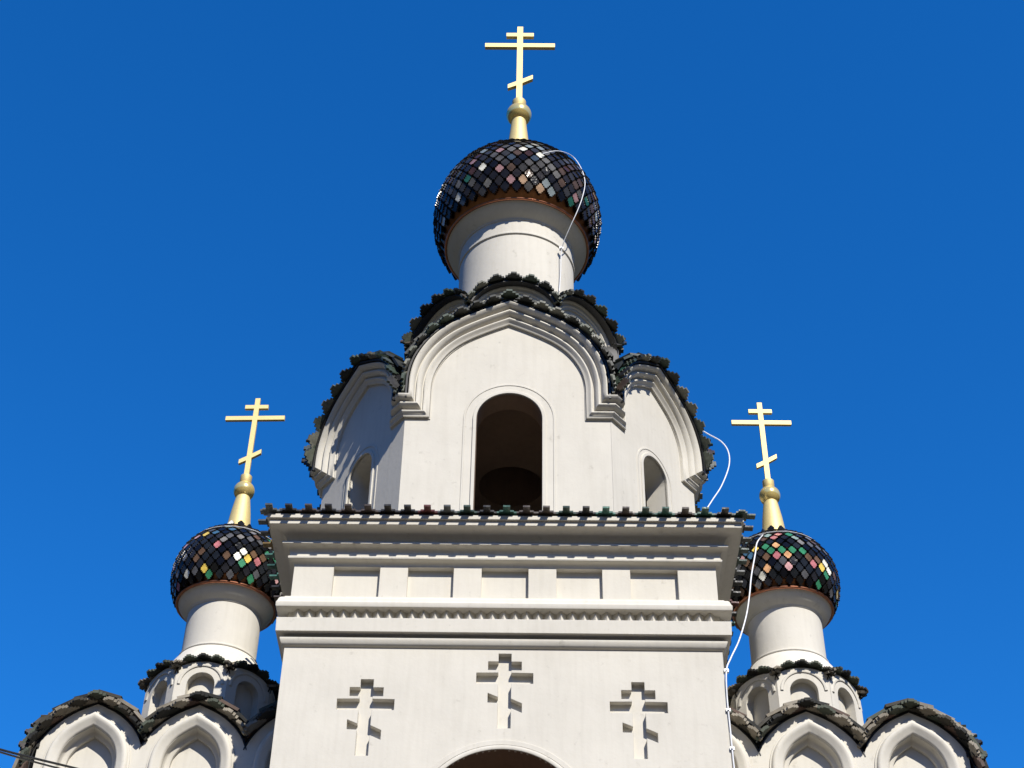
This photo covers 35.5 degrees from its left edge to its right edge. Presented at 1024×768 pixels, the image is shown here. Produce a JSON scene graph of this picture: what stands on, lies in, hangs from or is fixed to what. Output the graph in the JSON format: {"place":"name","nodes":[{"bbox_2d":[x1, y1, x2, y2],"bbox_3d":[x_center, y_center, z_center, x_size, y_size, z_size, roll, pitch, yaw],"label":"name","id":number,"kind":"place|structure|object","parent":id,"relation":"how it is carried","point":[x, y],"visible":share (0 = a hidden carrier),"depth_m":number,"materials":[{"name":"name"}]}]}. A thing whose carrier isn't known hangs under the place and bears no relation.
{"place":"outdoors","nodes":[
{"label":"outdoors","id":0,"kind":"place"},
{"bbox_2d":[0,0,1023,767],"label":"sky","id":1,"kind":"structure","parent":0,"point":[813,210],"materials":[{"name":"blue"}]},
{"label":"pavement","id":2,"kind":"structure","parent":0,"visible":0},
{"bbox_2d":[12,27,988,767],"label":"church","id":3,"kind":"structure","parent":2,"relation":"on","point":[506,543],"depth_m":22.90,"materials":[{"name":"beige paint"}]},
{"bbox_2d":[0,751,58,767],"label":"overhead cable","id":4,"kind":"object","parent":3,"relation":"attached to","point":[18,757],"visible":1,"depth_m":20.07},
{"bbox_2d":[0,748,76,767],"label":"overhead cable","id":5,"kind":"object","parent":3,"relation":"attached to","point":[34,758],"visible":1,"depth_m":20.25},
{"bbox_2d":[542,151,584,291],"bbox_3d":[0.952,-3.456,30.535,1.234,4.070,0.572,31,-49,-30],"label":"lightning cable","id":6,"kind":"object","parent":3,"relation":"attached to","point":[561,248],"visible":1,"depth_m":30.27,"materials":[{"name":"metal"}]},
{"bbox_2d":[703,431,729,506],"bbox_3d":[3.176,1.290,24.846,0.440,2.988,1.791,-6,-41,8],"label":"lightning cable","id":7,"kind":"object","parent":3,"relation":"attached to","point":[727,469],"visible":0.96,"depth_m":24.88,"materials":[{"name":"white metal"}]},
{"bbox_2d":[724,535,762,767],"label":"lightning cable","id":8,"kind":"object","parent":3,"relation":"attached to","point":[728,710],"visible":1,"depth_m":21.67,"materials":[{"name":"metal"}]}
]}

